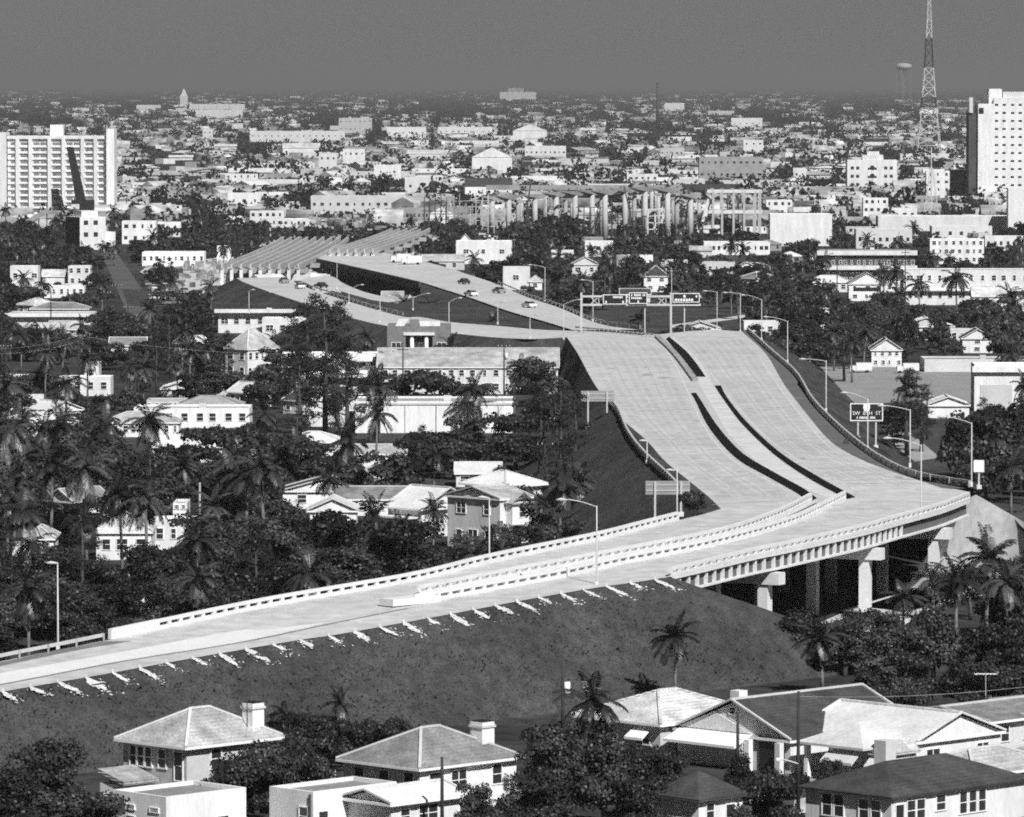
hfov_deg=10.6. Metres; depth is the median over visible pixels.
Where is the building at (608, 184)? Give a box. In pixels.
[588,184,629,184]
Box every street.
[101,249,158,336]
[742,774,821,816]
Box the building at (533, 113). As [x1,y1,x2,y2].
[527,112,543,114]
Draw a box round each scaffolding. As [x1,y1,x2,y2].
[422,194,447,234]
[447,193,473,224]
[468,192,495,232]
[503,200,530,231]
[543,196,562,216]
[576,204,601,236]
[610,199,641,237]
[646,206,671,235]
[674,201,693,239]
[723,193,745,222]
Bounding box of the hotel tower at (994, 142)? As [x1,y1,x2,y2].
[966,89,1023,194]
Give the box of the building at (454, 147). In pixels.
[445,145,470,151]
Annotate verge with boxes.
[570,297,750,329]
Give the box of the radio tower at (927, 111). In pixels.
[915,0,941,152]
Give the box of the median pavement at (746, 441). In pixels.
[667,337,846,499]
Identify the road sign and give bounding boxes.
[581,391,613,426]
[645,481,689,522]
[850,403,882,447]
[974,460,983,488]
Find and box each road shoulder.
[0,641,128,665]
[784,384,960,487]
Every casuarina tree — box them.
[0,315,14,373]
[0,543,24,593]
[56,500,109,591]
[89,255,104,292]
[136,441,163,494]
[141,206,150,219]
[143,205,155,219]
[149,333,165,392]
[153,258,168,297]
[158,306,180,374]
[165,257,174,284]
[206,214,218,239]
[219,330,236,371]
[226,226,240,257]
[237,522,273,594]
[273,313,309,382]
[274,345,325,431]
[279,302,329,400]
[293,292,351,432]
[314,297,358,431]
[321,335,373,451]
[325,178,332,190]
[408,424,431,482]
[445,218,457,251]
[476,195,484,214]
[515,382,554,473]
[518,181,527,193]
[531,231,547,264]
[539,219,549,236]
[540,380,584,476]
[557,393,594,457]
[659,250,671,270]
[679,193,685,213]
[725,195,731,209]
[729,270,743,312]
[734,185,740,203]
[755,267,770,301]
[756,193,764,213]
[770,262,791,298]
[800,238,817,276]
[827,208,835,234]
[830,312,857,380]
[871,294,880,308]
[886,367,933,455]
[903,383,937,451]
[975,396,993,442]
[997,193,1006,204]
[1003,245,1016,267]
[1008,236,1023,263]
[1010,409,1023,485]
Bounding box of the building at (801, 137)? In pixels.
[795,136,818,140]
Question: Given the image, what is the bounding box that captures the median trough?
[441,503,833,595]
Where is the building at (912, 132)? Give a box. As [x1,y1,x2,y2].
[895,130,927,135]
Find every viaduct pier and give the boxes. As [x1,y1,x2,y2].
[479,196,499,231]
[493,195,521,235]
[518,200,524,221]
[520,194,546,223]
[541,192,567,222]
[542,193,546,216]
[559,191,583,217]
[569,199,571,215]
[576,190,601,236]
[589,190,618,239]
[609,188,636,238]
[629,187,659,236]
[648,185,654,208]
[651,188,682,240]
[654,185,659,208]
[655,193,661,230]
[670,197,674,224]
[679,194,700,234]
[696,200,702,214]
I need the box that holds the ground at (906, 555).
[0,87,1023,816]
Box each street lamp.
[46,561,59,649]
[477,496,489,552]
[556,498,597,583]
[563,299,582,339]
[639,439,647,463]
[661,264,671,292]
[665,468,677,511]
[722,292,740,330]
[741,294,761,338]
[763,316,787,361]
[799,358,826,410]
[840,391,868,449]
[877,404,910,467]
[883,437,921,507]
[937,416,972,486]
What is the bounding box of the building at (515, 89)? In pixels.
[508,88,523,91]
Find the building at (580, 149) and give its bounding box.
[566,147,595,153]
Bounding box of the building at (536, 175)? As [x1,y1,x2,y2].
[522,174,551,175]
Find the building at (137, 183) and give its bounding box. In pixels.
[119,182,145,185]
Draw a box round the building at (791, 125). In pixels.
[784,124,800,126]
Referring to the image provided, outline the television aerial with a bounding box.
[974,673,996,699]
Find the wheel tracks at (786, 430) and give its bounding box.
[579,340,918,496]
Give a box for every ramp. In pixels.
[237,277,578,338]
[301,276,394,301]
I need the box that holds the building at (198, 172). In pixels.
[187,168,227,175]
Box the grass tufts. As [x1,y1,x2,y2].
[0,580,808,769]
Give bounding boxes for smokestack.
[656,83,659,127]
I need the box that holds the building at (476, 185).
[464,178,512,198]
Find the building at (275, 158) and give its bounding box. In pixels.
[259,156,279,159]
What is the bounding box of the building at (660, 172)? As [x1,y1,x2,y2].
[634,169,677,174]
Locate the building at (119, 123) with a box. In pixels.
[114,122,127,124]
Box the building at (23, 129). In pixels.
[18,128,30,131]
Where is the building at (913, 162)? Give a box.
[897,160,919,164]
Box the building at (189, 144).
[185,143,221,147]
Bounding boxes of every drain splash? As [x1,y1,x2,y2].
[2,688,22,702]
[27,683,52,695]
[57,679,98,696]
[85,674,123,694]
[112,669,138,686]
[138,664,164,683]
[159,659,188,671]
[191,655,210,664]
[214,650,243,667]
[245,645,280,664]
[272,641,292,656]
[297,636,313,648]
[328,632,353,646]
[353,628,377,643]
[379,624,403,638]
[403,619,426,637]
[427,615,450,629]
[450,611,473,628]
[472,606,501,621]
[494,602,518,614]
[516,598,539,614]
[538,594,560,604]
[560,590,584,604]
[582,587,605,599]
[605,583,636,599]
[629,580,646,591]
[654,576,682,591]
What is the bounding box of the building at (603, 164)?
[598,163,611,165]
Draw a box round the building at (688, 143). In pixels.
[679,142,700,144]
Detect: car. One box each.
[141,281,150,285]
[144,294,155,299]
[162,299,181,304]
[179,287,189,292]
[279,277,288,282]
[294,282,305,288]
[314,282,327,287]
[457,278,470,283]
[464,290,477,295]
[492,287,505,292]
[521,301,536,307]
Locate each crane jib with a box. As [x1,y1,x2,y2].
[431,143,454,192]
[526,181,531,219]
[623,186,631,238]
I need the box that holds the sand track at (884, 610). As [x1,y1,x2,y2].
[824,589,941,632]
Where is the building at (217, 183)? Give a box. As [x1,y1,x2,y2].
[193,182,225,185]
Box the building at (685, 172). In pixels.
[671,170,697,177]
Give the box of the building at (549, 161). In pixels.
[532,160,557,164]
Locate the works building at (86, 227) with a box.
[65,210,114,249]
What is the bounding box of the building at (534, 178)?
[505,176,560,181]
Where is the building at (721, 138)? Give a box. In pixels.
[711,135,724,140]
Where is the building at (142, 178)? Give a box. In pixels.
[133,177,145,181]
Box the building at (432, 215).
[430,206,452,223]
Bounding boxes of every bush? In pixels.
[11,354,23,359]
[99,293,115,299]
[130,255,141,261]
[135,381,150,389]
[188,289,202,294]
[267,434,281,440]
[493,794,521,816]
[520,285,536,291]
[678,490,707,509]
[714,322,724,329]
[783,770,810,797]
[934,475,954,484]
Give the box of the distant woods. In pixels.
[0,84,1023,280]
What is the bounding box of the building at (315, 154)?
[314,153,338,158]
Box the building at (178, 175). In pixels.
[126,170,184,180]
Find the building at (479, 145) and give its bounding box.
[474,144,485,146]
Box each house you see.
[4,311,96,327]
[7,410,75,435]
[10,265,39,286]
[11,394,45,410]
[12,541,46,562]
[16,297,51,310]
[23,399,84,422]
[24,523,60,546]
[29,302,91,310]
[41,269,66,284]
[47,320,92,337]
[47,485,107,512]
[59,375,112,395]
[68,265,91,284]
[85,361,100,374]
[96,514,157,559]
[98,674,284,800]
[108,337,147,351]
[113,780,245,816]
[117,176,132,182]
[122,220,156,243]
[136,597,159,612]
[147,398,187,403]
[151,434,222,462]
[154,516,189,549]
[158,222,181,236]
[160,380,195,396]
[173,335,207,353]
[173,499,189,515]
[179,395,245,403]
[189,184,213,187]
[196,384,227,395]
[217,245,230,261]
[223,328,279,378]
[224,216,245,224]
[226,380,270,407]
[250,274,284,291]
[262,317,305,337]
[269,224,292,235]
[269,776,395,816]
[281,391,322,413]
[283,477,355,508]
[291,274,332,281]
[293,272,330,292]
[302,431,343,455]
[306,403,354,426]
[306,494,359,523]
[319,385,362,402]
[332,485,407,515]
[335,719,532,796]
[353,178,370,186]
[354,443,407,465]
[355,395,512,432]
[365,461,383,477]
[378,295,418,310]
[381,291,419,295]
[422,254,465,269]
[454,461,502,486]
[455,234,470,244]
[456,239,511,263]
[458,469,548,494]
[479,233,497,239]
[503,266,529,289]
[528,275,542,289]
[551,250,573,258]
[570,687,725,758]
[571,256,597,275]
[582,237,602,245]
[585,240,612,256]
[616,254,652,266]
[619,288,651,301]
[632,181,656,184]
[643,265,668,291]
[660,259,687,271]
[663,683,893,774]
[685,320,720,329]
[689,246,712,257]
[696,225,719,233]
[699,261,734,274]
[733,261,758,273]
[735,220,766,232]
[739,271,770,283]
[743,320,782,334]
[763,240,781,250]
[768,213,831,245]
[785,251,802,262]
[793,207,810,212]
[812,275,848,291]
[822,210,843,219]
[845,226,879,235]
[846,271,886,300]
[847,209,861,215]
[868,337,902,366]
[876,215,1006,230]
[886,281,899,291]
[905,316,954,339]
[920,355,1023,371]
[923,394,970,417]
[930,225,991,237]
[950,328,971,341]
[958,327,991,352]
[967,232,989,237]
[969,286,1006,309]
[971,362,1023,410]
[983,235,1022,250]
[1006,188,1023,229]
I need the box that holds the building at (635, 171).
[623,170,639,173]
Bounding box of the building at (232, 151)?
[224,148,239,154]
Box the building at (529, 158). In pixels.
[521,155,551,161]
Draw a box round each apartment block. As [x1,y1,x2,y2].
[40,283,85,297]
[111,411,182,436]
[134,403,252,427]
[142,251,205,265]
[190,104,244,111]
[196,110,242,117]
[214,308,295,332]
[250,131,344,141]
[278,351,376,387]
[283,218,345,227]
[311,195,406,213]
[339,118,371,132]
[376,347,559,393]
[397,208,428,220]
[438,127,491,136]
[525,146,565,157]
[698,157,762,180]
[703,241,769,254]
[816,247,916,280]
[854,228,911,248]
[900,268,1023,304]
[928,238,983,263]
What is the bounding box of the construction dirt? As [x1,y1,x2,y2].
[183,232,436,292]
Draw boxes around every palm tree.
[0,202,13,219]
[0,226,6,247]
[0,227,13,246]
[0,241,16,263]
[0,317,23,361]
[0,363,32,416]
[0,398,39,461]
[0,441,26,534]
[0,450,43,542]
[0,471,36,553]
[0,487,50,565]
[0,516,14,576]
[0,560,56,654]
[5,321,34,372]
[6,524,56,565]
[7,244,24,261]
[7,401,41,439]
[13,270,34,286]
[23,236,41,263]
[23,432,76,527]
[27,408,57,462]
[32,332,61,396]
[34,230,50,251]
[35,274,53,298]
[36,323,58,367]
[42,405,79,444]
[44,366,89,411]
[45,213,62,244]
[49,401,85,427]
[50,323,76,374]
[57,435,117,549]
[59,493,107,562]
[62,247,79,262]
[70,314,95,356]
[73,340,104,398]
[75,241,93,261]
[78,419,113,453]
[81,400,123,439]
[83,415,126,452]
[89,271,111,310]
[94,238,109,261]
[94,461,144,568]
[106,203,119,229]
[106,240,121,265]
[108,210,121,240]
[114,352,144,400]
[114,472,173,547]
[116,358,142,381]
[120,395,171,450]
[127,351,159,403]
[137,292,162,337]
[144,227,162,245]
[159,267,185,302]
[160,350,190,397]
[164,446,204,491]
[167,553,221,616]
[170,508,222,566]
[172,317,194,369]
[174,299,195,329]
[174,331,201,376]
[192,483,231,518]
[193,208,206,226]
[194,332,221,363]
[200,275,221,309]
[200,448,262,519]
[210,433,254,467]
[211,440,252,471]
[215,236,232,262]
[216,450,274,523]
[216,505,260,543]
[218,224,233,243]
[224,437,292,518]
[242,515,284,553]
[243,228,259,246]
[245,400,284,438]
[257,218,269,245]
[264,329,285,344]
[265,701,302,730]
[269,223,285,240]
[275,426,312,481]
[277,350,307,429]
[279,545,333,596]
[286,223,301,238]
[287,321,313,346]
[310,464,350,496]
[315,370,354,434]
[320,414,368,467]
[320,682,359,720]
[321,213,332,232]
[355,388,398,461]
[356,324,379,350]
[356,362,397,442]
[358,489,392,553]
[362,208,375,224]
[376,508,425,554]
[392,292,418,316]
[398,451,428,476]
[403,213,418,229]
[414,222,426,231]
[417,296,443,302]
[417,439,458,484]
[417,491,448,545]
[437,332,465,346]
[449,534,486,562]
[452,370,500,419]
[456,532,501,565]
[459,372,490,395]
[463,249,484,272]
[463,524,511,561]
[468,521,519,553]
[482,309,502,325]
[496,227,513,240]
[506,221,518,245]
[507,353,530,393]
[508,221,520,253]
[515,707,584,765]
[516,222,527,243]
[533,368,567,394]
[540,466,589,524]
[543,231,557,258]
[543,382,577,431]
[550,246,568,268]
[552,667,628,767]
[566,461,598,500]
[570,268,589,285]
[571,269,592,302]
[584,242,597,259]
[593,246,614,269]
[597,255,611,290]
[599,257,620,292]
[602,242,619,258]
[608,211,618,231]
[625,221,642,235]
[626,241,647,260]
[628,307,650,330]
[630,223,645,244]
[632,260,650,284]
[649,608,702,686]
[655,223,670,243]
[659,230,675,249]
[662,266,680,282]
[672,218,686,241]
[673,261,691,279]
[686,252,705,278]
[693,213,707,230]
[713,269,731,303]
[717,276,739,316]
[720,235,739,258]
[727,280,750,319]
[735,238,750,261]
[753,269,773,283]
[757,293,776,319]
[782,280,797,296]
[791,613,849,686]
[793,254,811,274]
[806,240,819,272]
[814,278,834,304]
[816,249,833,274]
[820,315,847,370]
[821,300,842,353]
[822,309,850,357]
[825,291,846,313]
[826,238,843,248]
[828,230,841,247]
[833,216,845,233]
[834,326,863,382]
[840,231,856,248]
[854,316,879,361]
[858,231,877,248]
[872,259,895,302]
[879,579,930,624]
[881,258,909,286]
[887,282,908,306]
[887,307,903,343]
[888,235,905,248]
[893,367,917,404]
[903,220,922,238]
[904,273,933,303]
[909,559,949,608]
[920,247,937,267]
[925,552,986,644]
[926,253,945,267]
[928,302,952,319]
[937,264,972,310]
[942,251,957,266]
[945,556,996,619]
[957,522,1017,627]
[979,556,1023,615]
[990,447,1023,514]
[994,282,1023,308]
[994,299,1019,328]
[994,336,1023,361]
[1000,293,1023,315]
[1007,255,1022,267]
[1009,369,1023,406]
[1009,447,1023,475]
[1013,235,1023,254]
[1015,247,1023,267]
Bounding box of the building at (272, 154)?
[265,153,283,156]
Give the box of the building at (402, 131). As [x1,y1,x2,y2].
[387,127,425,137]
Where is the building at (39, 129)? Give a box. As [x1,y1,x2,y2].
[36,128,49,131]
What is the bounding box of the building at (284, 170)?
[273,169,295,173]
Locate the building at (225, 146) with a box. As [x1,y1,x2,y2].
[214,144,236,149]
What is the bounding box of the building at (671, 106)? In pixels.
[664,103,683,112]
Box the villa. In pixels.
[444,483,534,546]
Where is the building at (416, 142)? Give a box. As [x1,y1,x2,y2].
[411,140,428,144]
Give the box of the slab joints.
[584,339,898,496]
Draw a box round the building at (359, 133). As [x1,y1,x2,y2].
[354,131,365,136]
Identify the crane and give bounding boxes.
[67,147,94,212]
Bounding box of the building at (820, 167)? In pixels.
[800,164,845,172]
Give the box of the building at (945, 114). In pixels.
[931,113,950,116]
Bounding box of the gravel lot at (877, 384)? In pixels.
[821,367,970,402]
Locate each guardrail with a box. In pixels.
[0,633,104,658]
[306,284,402,313]
[498,281,639,326]
[575,326,653,336]
[608,401,675,480]
[747,327,970,486]
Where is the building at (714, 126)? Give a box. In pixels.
[700,126,725,127]
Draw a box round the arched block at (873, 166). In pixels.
[846,151,896,188]
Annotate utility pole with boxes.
[0,343,11,373]
[46,290,55,319]
[72,333,84,391]
[112,283,121,315]
[199,482,200,513]
[397,346,408,373]
[440,757,443,816]
[498,343,509,395]
[507,385,520,433]
[537,440,552,486]
[561,662,569,727]
[736,713,738,775]
[776,691,799,808]
[833,256,840,290]
[876,258,884,290]
[901,250,909,299]
[923,395,933,439]
[986,246,994,267]
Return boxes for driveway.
[793,797,805,812]
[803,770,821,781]
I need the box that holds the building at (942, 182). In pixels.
[925,171,949,197]
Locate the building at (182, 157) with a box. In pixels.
[168,155,193,159]
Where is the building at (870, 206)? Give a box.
[862,198,887,215]
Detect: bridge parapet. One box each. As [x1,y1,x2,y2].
[108,512,679,638]
[668,492,969,575]
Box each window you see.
[31,273,36,277]
[71,204,78,208]
[88,382,93,388]
[100,382,106,388]
[101,539,110,549]
[116,538,127,550]
[123,425,128,432]
[125,803,135,809]
[128,744,136,765]
[136,538,144,547]
[136,745,143,766]
[144,746,152,767]
[148,807,159,813]
[155,528,163,539]
[157,748,166,769]
[170,528,175,538]
[173,425,176,432]
[173,750,183,781]
[181,413,187,420]
[196,413,203,420]
[209,413,215,420]
[209,747,221,769]
[216,814,229,816]
[221,318,227,323]
[225,413,231,420]
[234,318,238,323]
[239,351,243,359]
[239,413,245,420]
[245,318,250,323]
[266,325,272,330]
[297,494,306,502]
[298,806,308,816]
[318,810,328,816]
[354,766,364,777]
[358,502,366,510]
[378,769,388,780]
[391,342,400,346]
[392,370,397,375]
[400,808,410,816]
[403,771,413,782]
[418,802,438,816]
[428,771,439,778]
[448,370,453,375]
[450,768,466,784]
[455,529,461,536]
[456,501,466,513]
[459,370,463,375]
[460,476,468,480]
[468,529,477,543]
[483,503,490,514]
[491,763,502,784]
[493,370,498,375]
[499,249,504,253]
[506,370,511,375]
[513,275,518,279]
[518,505,526,517]
[634,730,650,745]
[705,802,714,816]
[725,802,735,816]
[728,706,735,714]
[820,270,836,274]
[820,792,832,816]
[832,793,844,816]
[840,270,855,279]
[858,798,869,816]
[859,270,874,277]
[870,799,881,816]
[895,803,904,816]
[906,275,912,280]
[906,799,915,816]
[916,797,925,816]
[926,747,940,754]
[935,793,946,811]
[952,332,956,338]
[958,790,967,814]
[959,293,964,297]
[968,789,977,813]
[974,339,980,343]
[976,741,988,745]
[977,788,986,811]
[991,275,996,280]
[1000,724,1009,742]
[1001,275,1005,280]
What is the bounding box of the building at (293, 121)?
[268,119,296,122]
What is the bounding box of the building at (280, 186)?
[277,184,303,189]
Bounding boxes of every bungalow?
[342,778,468,816]
[796,698,1006,776]
[798,739,1023,816]
[928,695,1023,746]
[948,744,1023,774]
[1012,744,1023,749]
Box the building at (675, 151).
[660,148,683,155]
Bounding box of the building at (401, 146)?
[395,145,410,148]
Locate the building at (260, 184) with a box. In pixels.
[234,181,269,189]
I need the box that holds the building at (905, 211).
[891,208,916,214]
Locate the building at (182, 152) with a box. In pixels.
[172,150,200,154]
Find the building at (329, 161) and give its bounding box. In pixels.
[319,154,336,168]
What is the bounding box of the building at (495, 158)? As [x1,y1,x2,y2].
[472,147,511,172]
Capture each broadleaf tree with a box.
[0,413,11,450]
[0,579,53,631]
[0,594,41,649]
[0,626,18,659]
[0,762,51,816]
[0,766,36,785]
[1,290,25,308]
[1,478,55,515]
[2,736,85,816]
[8,374,39,393]
[11,332,45,360]
[15,259,33,264]
[15,439,65,466]
[18,322,42,361]
[19,544,79,588]
[22,457,44,469]
[23,785,130,816]
[28,365,56,393]
[30,460,78,494]
[30,584,100,648]
[32,235,55,248]
[32,446,98,483]
[34,246,55,266]
[36,556,130,586]
[41,591,104,623]
[44,259,70,275]
[50,337,76,364]
[52,761,85,792]
[57,429,90,449]
[70,252,89,264]
[71,451,121,491]
[76,246,93,256]
[79,335,111,359]
[82,491,151,527]
[84,315,113,347]
[90,314,144,334]
[90,440,135,476]
[92,579,151,619]
[110,323,141,336]
[111,384,140,411]
[112,452,174,479]
[117,541,184,601]
[126,320,155,340]
[128,339,172,367]
[129,245,158,259]
[138,570,223,612]
[143,475,184,501]
[144,476,197,513]
[145,582,205,620]
[147,321,178,339]
[150,327,176,352]
[151,442,220,477]
[157,224,168,242]
[167,510,236,577]
[170,303,182,313]
[172,372,208,398]
[179,310,199,332]
[180,423,260,460]
[184,352,213,377]
[189,313,214,337]
[193,340,214,356]
[193,559,293,602]
[194,472,227,496]
[195,239,216,258]
[199,357,225,394]
[200,553,242,583]
[200,751,284,811]
[205,486,249,521]
[209,598,246,613]
[209,739,301,813]
[211,434,290,485]
[214,230,233,248]
[217,370,247,390]
[222,516,314,564]
[229,540,285,590]
[230,598,274,609]
[249,226,266,246]
[253,471,292,516]
[258,346,288,373]
[260,561,336,600]
[267,709,297,735]
[269,441,296,476]
[269,498,309,543]
[273,430,327,464]
[274,540,331,566]
[277,740,292,752]
[278,710,328,744]
[281,228,300,239]
[284,508,386,562]
[287,714,357,763]
[293,439,331,480]
[306,510,352,557]
[320,715,336,721]
[321,545,394,585]
[323,341,354,350]
[333,462,374,484]
[336,721,387,754]
[337,718,404,747]
[341,227,365,240]
[354,376,375,400]
[361,516,444,576]
[362,450,409,484]
[383,371,414,395]
[383,717,415,731]
[393,434,464,477]
[399,368,466,395]
[407,562,476,610]
[420,544,462,561]
[426,250,440,253]
[435,229,451,243]
[436,442,470,479]
[443,415,489,458]
[448,531,473,557]
[453,781,496,816]
[469,264,501,283]
[472,235,487,239]
[483,411,524,449]
[485,521,516,550]
[488,259,508,279]
[502,534,527,553]
[502,766,575,816]
[506,254,521,265]
[508,220,553,239]
[510,356,555,390]
[510,747,554,788]
[511,243,536,259]
[511,395,565,438]
[515,499,562,544]
[519,722,582,804]
[521,264,535,277]
[530,250,548,276]
[534,214,562,230]
[544,282,577,305]
[549,267,569,288]
[555,263,574,278]
[555,519,588,544]
[561,720,607,780]
[565,233,584,254]
[566,721,650,816]
[585,283,602,307]
[591,270,613,287]
[602,775,675,816]
[609,249,629,266]
[610,279,633,293]
[616,237,631,246]
[620,743,689,782]
[621,256,645,283]
[630,236,655,253]
[640,746,690,783]
[646,234,663,246]
[657,224,674,238]
[665,242,686,258]
[668,247,689,270]
[689,261,710,279]
[693,272,710,285]
[707,267,727,285]
[718,217,741,234]
[722,284,758,307]
[722,749,754,785]
[726,264,744,277]
[730,766,803,816]
[738,305,768,324]
[743,281,766,305]
[756,291,789,319]
[762,284,776,298]
[771,319,815,342]
[772,253,793,271]
[772,607,817,645]
[784,274,821,300]
[793,339,833,364]
[805,323,853,355]
[813,614,876,675]
[815,757,843,779]
[823,301,858,311]
[827,280,839,296]
[830,296,847,303]
[840,319,862,347]
[841,607,907,641]
[842,310,870,328]
[850,667,883,691]
[853,622,930,682]
[860,323,882,348]
[868,290,896,313]
[878,423,908,446]
[880,329,896,345]
[886,649,941,702]
[888,298,907,310]
[889,302,916,322]
[901,242,918,258]
[901,346,912,362]
[902,596,968,679]
[917,254,939,267]
[924,311,952,342]
[924,571,962,603]
[934,653,990,701]
[935,409,976,477]
[945,309,969,327]
[949,462,993,485]
[953,260,974,267]
[954,659,1023,702]
[955,431,1023,491]
[957,408,1005,463]
[960,310,980,323]
[962,463,1014,500]
[962,623,1014,683]
[964,266,988,267]
[967,575,992,599]
[973,298,985,305]
[973,576,1023,624]
[975,254,995,267]
[976,612,1023,687]
[980,297,1007,318]
[986,244,1005,265]
[991,663,1023,695]
[994,347,1001,353]
[996,262,1018,267]
[996,345,1017,361]
[999,550,1023,622]
[1001,244,1019,263]
[1003,400,1023,434]
[1007,310,1023,327]
[1013,221,1023,234]
[1019,335,1023,354]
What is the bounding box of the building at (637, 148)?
[627,147,643,151]
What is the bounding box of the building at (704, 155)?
[684,155,717,156]
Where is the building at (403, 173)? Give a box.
[353,171,415,178]
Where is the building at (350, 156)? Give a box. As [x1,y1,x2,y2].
[343,149,364,163]
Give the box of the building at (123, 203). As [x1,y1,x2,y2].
[117,202,147,205]
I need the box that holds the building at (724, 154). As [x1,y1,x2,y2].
[720,152,732,156]
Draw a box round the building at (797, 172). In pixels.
[793,168,805,179]
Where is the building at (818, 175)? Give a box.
[788,172,832,178]
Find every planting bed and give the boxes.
[666,337,704,376]
[691,393,815,499]
[715,385,854,498]
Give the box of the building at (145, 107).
[136,105,160,110]
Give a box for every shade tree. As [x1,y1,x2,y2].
[0,220,17,231]
[0,225,13,233]
[0,241,30,259]
[0,263,11,278]
[0,276,21,298]
[0,281,13,298]
[0,301,9,312]
[0,314,22,338]
[0,391,36,416]
[0,436,33,459]
[0,515,11,533]
[0,545,27,564]
[0,559,25,589]
[2,458,42,480]
[3,569,108,618]
[7,232,25,244]
[13,216,40,231]
[14,284,46,299]
[20,545,80,575]
[33,225,61,237]
[33,502,98,542]
[40,264,57,271]
[48,247,68,260]
[53,327,83,350]
[55,292,90,305]
[57,243,78,253]
[65,469,128,489]
[68,393,95,407]
[70,251,105,267]
[74,403,121,427]
[77,607,132,641]
[78,272,111,287]
[78,426,125,446]
[79,583,124,614]
[80,291,103,305]
[81,394,118,411]
[89,306,133,317]
[96,342,143,369]
[106,213,129,227]
[116,228,121,240]
[123,444,145,453]
[123,462,190,494]
[127,239,152,250]
[133,493,172,515]
[143,262,178,277]
[147,267,170,282]
[150,352,183,368]
[154,241,176,250]
[154,580,260,621]
[155,313,183,327]
[157,291,181,302]
[167,293,209,311]
[167,540,214,553]
[169,453,213,484]
[171,220,189,233]
[175,233,208,247]
[182,240,206,250]
[190,303,217,326]
[199,336,235,358]
[202,494,283,522]
[204,453,220,473]
[207,226,232,237]
[213,243,240,257]
[229,236,243,249]
[230,422,269,439]
[234,267,258,277]
[237,231,255,246]
[237,378,285,408]
[238,246,263,253]
[243,221,271,233]
[243,364,284,384]
[258,372,292,394]
[259,439,284,454]
[275,728,337,783]
[296,568,391,596]
[297,226,321,239]
[316,234,334,240]
[318,449,364,473]
[333,537,403,577]
[357,223,378,235]
[369,221,391,229]
[379,475,425,484]
[384,226,404,230]
[401,548,454,579]
[405,430,466,457]
[414,235,435,253]
[417,220,447,234]
[426,243,455,253]
[427,260,445,266]
[443,235,461,246]
[447,218,469,229]
[450,226,480,238]
[452,198,474,205]
[453,222,479,232]
[464,441,508,462]
[466,464,536,478]
[484,482,555,519]
[485,433,550,469]
[506,259,529,265]
[520,539,558,546]
[522,232,546,244]
[529,393,570,419]
[538,262,559,275]
[539,291,574,302]
[547,225,571,246]
[551,252,578,265]
[553,294,590,315]
[555,214,588,236]
[573,290,609,309]
[575,280,603,292]
[579,218,588,226]
[606,237,623,248]
[612,267,627,279]
[613,245,626,249]
[620,244,649,254]
[620,260,627,268]
[632,285,652,298]
[642,238,664,254]
[647,262,663,270]
[657,278,704,296]
[659,324,710,333]
[660,329,689,333]
[666,250,703,263]
[681,231,710,245]
[688,287,720,306]
[702,255,720,260]
[705,228,724,239]
[711,236,744,240]
[711,274,742,289]
[713,270,733,289]
[717,253,736,264]
[730,230,761,240]
[736,323,775,337]
[737,258,761,266]
[738,264,771,275]
[759,270,780,274]
[761,252,780,265]
[762,330,779,340]
[768,274,812,291]
[769,299,808,328]
[770,339,799,354]
[771,319,814,335]
[772,327,815,351]
[781,240,810,254]
[783,267,808,276]
[787,295,804,305]
[791,261,808,271]
[793,291,821,304]
[800,238,820,247]
[802,293,832,307]
[803,293,828,325]
[837,234,853,241]
[844,220,864,228]
[846,325,862,347]
[856,299,893,328]
[863,314,885,329]
[873,243,889,248]
[875,674,932,706]
[877,405,923,425]
[888,312,926,347]
[893,304,933,319]
[912,235,927,250]
[924,338,965,355]
[940,259,954,267]
[956,299,979,311]
[966,303,999,327]
[972,315,1001,333]
[975,403,1007,419]
[982,313,1023,352]
[984,243,1003,254]
[993,416,1013,438]
[999,227,1018,234]
[1009,469,1023,490]
[1014,397,1023,408]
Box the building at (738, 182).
[719,180,773,186]
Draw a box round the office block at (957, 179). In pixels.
[949,170,965,195]
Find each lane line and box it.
[661,344,795,495]
[709,372,862,493]
[760,360,943,493]
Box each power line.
[79,335,401,353]
[800,687,1021,696]
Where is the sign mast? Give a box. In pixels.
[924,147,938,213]
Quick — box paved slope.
[906,495,1023,588]
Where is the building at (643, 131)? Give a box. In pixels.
[623,130,650,132]
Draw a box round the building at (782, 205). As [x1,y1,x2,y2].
[765,200,791,212]
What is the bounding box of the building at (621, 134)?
[614,132,625,135]
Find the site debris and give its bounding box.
[147,213,702,290]
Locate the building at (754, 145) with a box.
[743,140,762,153]
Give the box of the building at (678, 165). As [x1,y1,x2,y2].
[676,162,697,167]
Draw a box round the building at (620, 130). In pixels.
[610,129,639,132]
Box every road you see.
[319,252,635,330]
[672,315,744,327]
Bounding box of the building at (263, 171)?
[228,168,273,177]
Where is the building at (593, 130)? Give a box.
[580,128,595,133]
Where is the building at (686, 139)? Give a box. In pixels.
[666,137,691,140]
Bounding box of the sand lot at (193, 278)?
[140,262,220,291]
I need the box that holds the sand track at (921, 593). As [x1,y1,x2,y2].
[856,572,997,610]
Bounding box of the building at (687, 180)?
[668,178,704,184]
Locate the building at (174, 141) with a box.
[166,140,182,144]
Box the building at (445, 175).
[416,172,446,177]
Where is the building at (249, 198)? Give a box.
[228,193,261,205]
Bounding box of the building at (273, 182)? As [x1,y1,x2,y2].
[250,179,304,186]
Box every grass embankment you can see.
[0,577,818,773]
[0,593,563,692]
[200,278,590,377]
[519,402,699,543]
[551,337,602,433]
[567,578,892,676]
[586,330,643,334]
[755,336,1023,531]
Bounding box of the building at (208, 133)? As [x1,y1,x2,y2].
[203,129,212,141]
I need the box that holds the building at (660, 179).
[656,177,689,184]
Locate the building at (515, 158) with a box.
[512,156,523,160]
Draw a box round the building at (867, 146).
[837,143,875,149]

